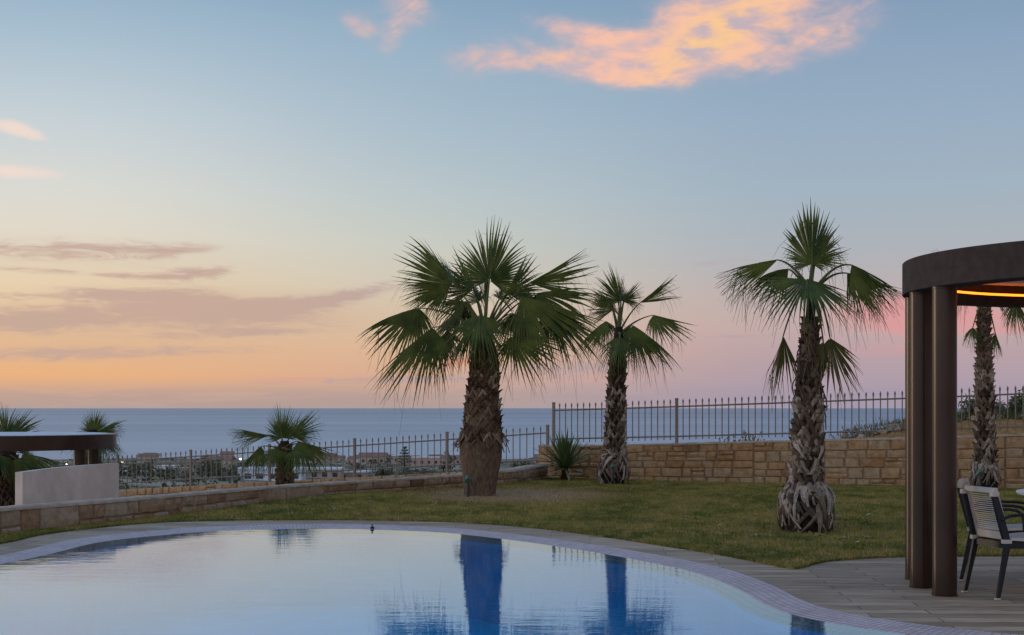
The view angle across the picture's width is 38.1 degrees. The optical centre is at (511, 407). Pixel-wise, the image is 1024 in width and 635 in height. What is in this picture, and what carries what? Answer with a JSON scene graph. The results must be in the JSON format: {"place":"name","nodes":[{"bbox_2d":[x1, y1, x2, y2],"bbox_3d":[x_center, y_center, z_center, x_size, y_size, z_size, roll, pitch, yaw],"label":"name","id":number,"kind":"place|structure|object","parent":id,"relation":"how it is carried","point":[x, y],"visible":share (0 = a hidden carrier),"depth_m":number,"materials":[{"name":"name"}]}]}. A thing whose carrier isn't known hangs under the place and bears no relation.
{"place":"outdoors","nodes":[
{"label":"outdoors","id":0,"kind":"place"},
{"bbox_2d":[34,458,532,488],"bbox_3d":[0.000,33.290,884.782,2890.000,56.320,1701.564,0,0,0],"label":"hillside","id":1,"kind":"structure","parent":0,"point":[169,484],"depth_m":558.37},
{"bbox_2d":[128,462,144,475],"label":"olive tree","id":2,"kind":"object","parent":1,"relation":"on","point":[138,471],"visible":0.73,"depth_m":263.38,"materials":[{"name":"green plant"}]},
{"bbox_2d":[137,462,153,473],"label":"olive tree","id":3,"kind":"object","parent":1,"relation":"on","point":[144,466],"visible":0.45,"depth_m":303.12,"materials":[{"name":"green plant"}]},
{"bbox_2d":[137,453,159,461],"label":"village house","id":4,"kind":"structure","parent":1,"relation":"on","point":[148,455],"depth_m":895.67,"materials":[{"name":"ceramic"}]},
{"bbox_2d":[157,465,179,472],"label":"village house","id":5,"kind":"structure","parent":1,"relation":"on","point":[162,466],"depth_m":517.00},
{"bbox_2d":[163,464,182,474],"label":"olive tree","id":6,"kind":"object","parent":1,"relation":"on","point":[178,471],"visible":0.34,"depth_m":306.03,"materials":[{"name":"green plant"}]},
{"bbox_2d":[172,467,188,472],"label":"village house","id":7,"kind":"structure","parent":1,"relation":"on","point":[183,469],"depth_m":497.00,"materials":[{"name":"stone"}]},
{"bbox_2d":[179,460,201,471],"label":"tower house","id":8,"kind":"structure","parent":1,"relation":"on","point":[187,464],"depth_m":556.50,"materials":[{"name":"stone"}]},
{"bbox_2d":[196,459,212,473],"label":"olive tree","id":9,"kind":"object","parent":1,"relation":"on","point":[204,466],"visible":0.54,"depth_m":274.36,"materials":[{"name":"green plant"}]},
{"bbox_2d":[199,456,210,464],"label":"village house","id":10,"kind":"structure","parent":1,"relation":"on","point":[208,458],"depth_m":715.67,"materials":[{"name":"ceramic"}]},
{"bbox_2d":[201,454,220,476],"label":"olive tree","id":11,"kind":"object","parent":1,"relation":"on","point":[208,470],"visible":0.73,"depth_m":242.39,"materials":[{"name":"green plant"}]},
{"bbox_2d":[212,457,224,474],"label":"olive tree","id":12,"kind":"object","parent":1,"relation":"on","point":[218,463],"visible":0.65,"depth_m":251.51,"materials":[{"name":"green plant"}]},
{"bbox_2d":[210,456,236,467],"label":"village house","id":13,"kind":"structure","parent":1,"relation":"on","point":[229,459],"depth_m":684.30,"materials":[{"name":"ceramic"}]},
{"bbox_2d":[220,451,234,456],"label":"village house","id":14,"kind":"structure","parent":1,"relation":"on","point":[223,452],"depth_m":894.53,"materials":[{"name":"ceramic"}]},
{"bbox_2d":[241,467,306,480],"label":"shed","id":15,"kind":"structure","parent":1,"relation":"on","point":[261,478],"depth_m":242.00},
{"bbox_2d":[42,457,532,489],"bbox_3d":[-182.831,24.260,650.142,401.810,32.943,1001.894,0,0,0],"label":"undergrowth","id":16,"kind":"object","parent":1,"relation":"on","point":[160,475],"visible":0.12,"depth_m":234.08,"materials":[{"name":"green plant"}]},
{"bbox_2d":[306,467,344,478],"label":"farm building","id":17,"kind":"structure","parent":1,"relation":"on","point":[334,475],"depth_m":272.00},
{"bbox_2d":[316,453,336,462],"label":"village house","id":18,"kind":"structure","parent":1,"relation":"on","point":[333,457],"depth_m":826.99,"materials":[{"name":"ceramic"}]},
{"bbox_2d":[338,455,345,461],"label":"village house","id":19,"kind":"structure","parent":1,"relation":"on","point":[340,458],"depth_m":1048.42,"materials":[{"name":"ceramic"}]},
{"bbox_2d":[347,456,352,462],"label":"village house","id":20,"kind":"structure","parent":1,"relation":"on","point":[350,459],"depth_m":874.50,"materials":[{"name":"ceramic"}]},
{"bbox_2d":[344,470,370,477],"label":"farm building","id":21,"kind":"structure","parent":1,"relation":"on","point":[363,473],"depth_m":282.00,"materials":[{"name":"stone"}]},
{"bbox_2d":[358,452,388,465],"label":"village house","id":22,"kind":"structure","parent":1,"relation":"on","point":[369,457],"depth_m":647.98,"materials":[{"name":"concrete"}]},
{"bbox_2d":[375,463,393,475],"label":"round tree","id":23,"kind":"object","parent":1,"relation":"on","point":[381,472],"visible":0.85,"depth_m":329.62,"materials":[{"name":"green plant"}]},
{"bbox_2d":[388,455,406,463],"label":"village house","id":24,"kind":"structure","parent":1,"relation":"on","point":[394,460],"depth_m":686.00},
{"bbox_2d":[397,446,412,465],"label":"conifer tree","id":25,"kind":"object","parent":1,"relation":"on","point":[404,455],"visible":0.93,"depth_m":619.79,"materials":[{"name":"green plant"}]},
{"bbox_2d":[411,456,439,466],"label":"village house","id":26,"kind":"structure","parent":1,"relation":"on","point":[430,460],"depth_m":636.00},
{"bbox_2d":[438,452,450,470],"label":"round tree","id":27,"kind":"object","parent":1,"relation":"on","point":[443,467],"visible":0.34,"depth_m":499.78,"materials":[{"name":"green plant"}]},
{"bbox_2d":[436,455,460,463],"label":"village house","id":28,"kind":"structure","parent":1,"relation":"on","point":[443,459],"depth_m":756.69,"materials":[{"name":"ceramic"}]},
{"bbox_2d":[512,462,523,467],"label":"round tree","id":29,"kind":"object","parent":1,"relation":"on","point":[515,465],"visible":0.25,"depth_m":420.04,"materials":[{"name":"green plant"}]},
{"bbox_2d":[534,454,538,463],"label":"village house","id":30,"kind":"structure","parent":1,"relation":"on","point":[536,456],"depth_m":756.00,"materials":[{"name":"ceramic"}]},
{"bbox_2d":[70,610,824,634],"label":"pool basin","id":31,"kind":"object","parent":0,"point":[483,632],"visible":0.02,"depth_m":15.36,"materials":[{"name":"blue tile"}]},
{"bbox_2d":[162,622,455,634],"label":"pool floor","id":32,"kind":"structure","parent":31,"relation":"in","point":[389,631],"depth_m":16.60,"materials":[{"name":"blue tile"}]},
{"bbox_2d":[0,528,907,634],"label":"pool water","id":33,"kind":"structure","parent":0,"point":[223,582],"depth_m":12.07,"materials":[{"name":"blue liquid"}]},
{"bbox_2d":[0,408,967,459],"bbox_3d":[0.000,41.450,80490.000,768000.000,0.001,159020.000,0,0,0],"label":"sea","id":34,"kind":"structure","parent":0,"point":[163,431],"depth_m":3490.64,"materials":[{"name":"liquid"}]},
{"bbox_2d":[0,520,1023,634],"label":"pool deck","id":35,"kind":"structure","parent":0,"point":[879,588],"depth_m":12.62,"materials":[{"name":"grey wood"}]},
{"bbox_2d":[0,524,1022,634],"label":"pool edge","id":36,"kind":"object","parent":35,"relation":"on","point":[772,596],"visible":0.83,"depth_m":13.94,"materials":[{"name":"grey tile"}]},
{"bbox_2d":[902,240,1023,596],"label":"round pergola","id":37,"kind":"object","parent":35,"relation":"on","point":[939,287],"visible":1,"depth_m":11.47,"materials":[{"name":"brown"}]},
{"bbox_2d":[957,478,1023,580],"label":"garden chair","id":38,"kind":"object","parent":35,"relation":"on","point":[1011,528],"visible":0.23,"depth_m":12.41,"materials":[{"name":"metal"}]},
{"bbox_2d":[960,485,1023,599],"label":"garden chair","id":39,"kind":"object","parent":35,"relation":"on","point":[1004,539],"visible":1,"depth_m":11.42,"materials":[{"name":"metal"}]},
{"bbox_2d":[1016,489,1023,494],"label":"round table","id":40,"kind":"object","parent":35,"relation":"on","point":[1020,491],"visible":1,"depth_m":12.48,"materials":[{"name":"metal"}]},
{"bbox_2d":[0,476,1023,568],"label":"lawn","id":41,"kind":"structure","parent":0,"point":[525,494],"depth_m":19.11,"materials":[{"name":"green plant"}]},
{"bbox_2d":[0,464,547,533],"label":"wall","id":42,"kind":"structure","parent":41,"relation":"on","point":[15,518],"depth_m":20.43,"materials":[{"name":"stone"}]},
{"bbox_2d":[465,475,470,496],"bbox_3d":[-0.708,1.270,23.860,0.104,0.380,0.151,0,0,0],"label":"garden light","id":43,"kind":"object","parent":41,"relation":"on","point":[467,479],"visible":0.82,"depth_m":23.84,"materials":[{"name":"teal plastic"}]},
{"bbox_2d":[357,217,613,495],"bbox_3d":[-0.433,-0.876,24.357,4.320,4.672,2.855,0,0,0],"label":"fan palm","id":44,"kind":"object","parent":41,"relation":"on","point":[480,439],"visible":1,"depth_m":24.12,"materials":[{"name":"green plant"}]},
{"bbox_2d":[533,429,597,480],"bbox_3d":[1.077,0.913,29.393,1.540,1.086,1.613,0,0,0],"label":"yucca plant","id":45,"kind":"object","parent":41,"relation":"on","point":[566,460],"visible":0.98,"depth_m":29.28,"materials":[{"name":"green plant"}]},
{"bbox_2d":[611,464,614,480],"bbox_3d":[1.868,1.198,27.500,0.088,0.324,0.127,0,0,0],"label":"garden light","id":46,"kind":"object","parent":41,"relation":"on","point":[612,467],"visible":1,"depth_m":27.48,"materials":[{"name":"teal plastic"}]},
{"bbox_2d":[578,264,696,484],"bbox_3d":[2.322,-0.651,28.110,1.980,4.222,1.999,0,0,-20],"label":"fan palm","id":47,"kind":"object","parent":41,"relation":"on","point":[631,337],"visible":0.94,"depth_m":27.78,"materials":[{"name":"green plant"}]},
{"bbox_2d":[538,434,1023,488],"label":"garden wall","id":48,"kind":"structure","parent":41,"relation":"on","point":[870,461],"depth_m":28.08,"materials":[{"name":"stone"}]},
{"bbox_2d":[733,430,760,441],"bbox_3d":[4.551,0.660,28.799,0.520,0.481,0.313,0,0,-37],"label":"dry weed","id":49,"kind":"object","parent":48,"relation":"on","point":[749,439],"visible":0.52,"depth_m":28.77,"materials":[{"name":"beige plant"}]},
{"bbox_2d":[552,385,1023,444],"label":"railing fence","id":50,"kind":"object","parent":48,"relation":"on","point":[676,406],"visible":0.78,"depth_m":28.93,"materials":[{"name":"metal"}]},
{"bbox_2d":[714,197,904,532],"bbox_3d":[3.616,-0.497,17.074,2.193,3.914,1.668,0,0,-27],"label":"fan palm","id":51,"kind":"object","parent":41,"relation":"on","point":[806,498],"visible":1,"depth_m":17.11,"materials":[{"name":"green plant"}]},
{"bbox_2d":[933,248,1023,487],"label":"fan palm","id":52,"kind":"object","parent":41,"relation":"on","point":[984,442],"visible":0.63,"depth_m":25.38,"materials":[{"name":"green plant"}]},
{"bbox_2d":[977,469,982,486],"bbox_3d":[7.911,1.198,25.100,0.088,0.324,0.127,0,0,0],"label":"garden light","id":53,"kind":"object","parent":41,"relation":"on","point":[980,472],"visible":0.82,"depth_m":25.08,"materials":[{"name":"teal plastic"}]},
{"bbox_2d":[0,0,1023,407],"label":"sky","id":54,"kind":"structure","parent":0,"point":[204,203],"materials":[{"name":"blue"}]},
{"bbox_2d":[259,479,903,549],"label":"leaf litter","id":55,"kind":"object","parent":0,"point":[641,495],"visible":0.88,"depth_m":20.62,"materials":[{"name":"brown plant"}]},
{"bbox_2d":[851,418,1023,437],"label":"bank","id":56,"kind":"structure","parent":0,"point":[965,424],"depth_m":29.09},
{"bbox_2d":[829,407,1022,438],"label":"wild grass","id":57,"kind":"structure","parent":56,"relation":"on","point":[965,416],"depth_m":27.84,"materials":[{"name":"green plant"}]},
{"bbox_2d":[839,414,1022,438],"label":"rubble","id":58,"kind":"object","parent":56,"relation":"on","point":[883,432],"visible":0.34,"depth_m":27.70,"materials":[{"name":"stone"}]},
{"bbox_2d":[841,425,874,438],"bbox_3d":[6.573,0.465,28.121,0.660,0.314,0.176,0,0,-18],"label":"dry weed","id":59,"kind":"object","parent":58,"relation":"on","point":[855,429],"visible":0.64,"depth_m":28.10,"materials":[{"name":"beige plant"}]},
{"bbox_2d":[958,391,974,414],"bbox_3d":[8.636,-0.056,27.499,0.681,0.586,0.605,0,0,-35],"label":"shrub","id":60,"kind":"object","parent":56,"relation":"on","point":[965,401],"visible":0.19,"depth_m":27.48,"materials":[{"name":"green plant"}]},
{"bbox_2d":[993,399,1013,412],"bbox_3d":[9.247,0.009,28.047,0.487,0.391,0.823,0,0,-35],"label":"shrub","id":61,"kind":"object","parent":56,"relation":"on","point":[996,406],"visible":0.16,"depth_m":27.99,"materials":[{"name":"green plant"}]},
{"bbox_2d":[1004,389,1022,415],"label":"shrub","id":62,"kind":"object","parent":56,"relation":"on","point":[1019,403],"visible":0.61,"depth_m":27.38,"materials":[{"name":"green plant"}]},
{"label":"terrace ground","id":63,"kind":"structure","parent":0,"visible":0},
{"bbox_2d":[0,402,68,505],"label":"fan palm","id":64,"kind":"object","parent":63,"relation":"on","point":[11,463],"visible":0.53,"depth_m":29.85,"materials":[{"name":"green plant"}]},
{"bbox_2d":[15,463,118,504],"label":"screen wall","id":65,"kind":"structure","parent":63,"relation":"on","point":[70,483],"depth_m":23.37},
{"bbox_2d":[60,409,130,471],"bbox_3d":[-8.462,1.517,30.325,1.379,2.996,2.002,0,0,15],"label":"fan palm","id":66,"kind":"object","parent":63,"relation":"on","point":[93,426],"visible":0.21,"depth_m":30.07,"materials":[{"name":"green plant"}]},
{"bbox_2d":[231,401,336,485],"bbox_3d":[-4.726,1.140,31.006,2.224,2.559,1.658,0,0,-27],"label":"fan palm","id":67,"kind":"object","parent":63,"relation":"on","point":[285,453],"visible":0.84,"depth_m":30.96,"materials":[{"name":"green plant"}]},
{"bbox_2d":[119,472,461,496],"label":"terrace wall","id":68,"kind":"structure","parent":63,"relation":"on","point":[145,491],"depth_m":35.72,"materials":[{"name":"stone"}]},
{"bbox_2d":[32,425,549,485],"bbox_3d":[-6.783,1.413,35.642,17.898,2.126,0.058,0,0,32],"label":"fence","id":69,"kind":"object","parent":68,"relation":"on","point":[354,469],"visible":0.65,"depth_m":33.85,"materials":[{"name":"metal"}]},
{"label":"terrace pad","id":70,"kind":"structure","parent":63,"relation":"on","visible":0},
{"bbox_2d":[0,432,116,465],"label":"round pergola","id":71,"kind":"object","parent":70,"relation":"on","point":[80,443],"visible":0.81,"depth_m":24.45,"materials":[{"name":"brown metal"}]}
]}

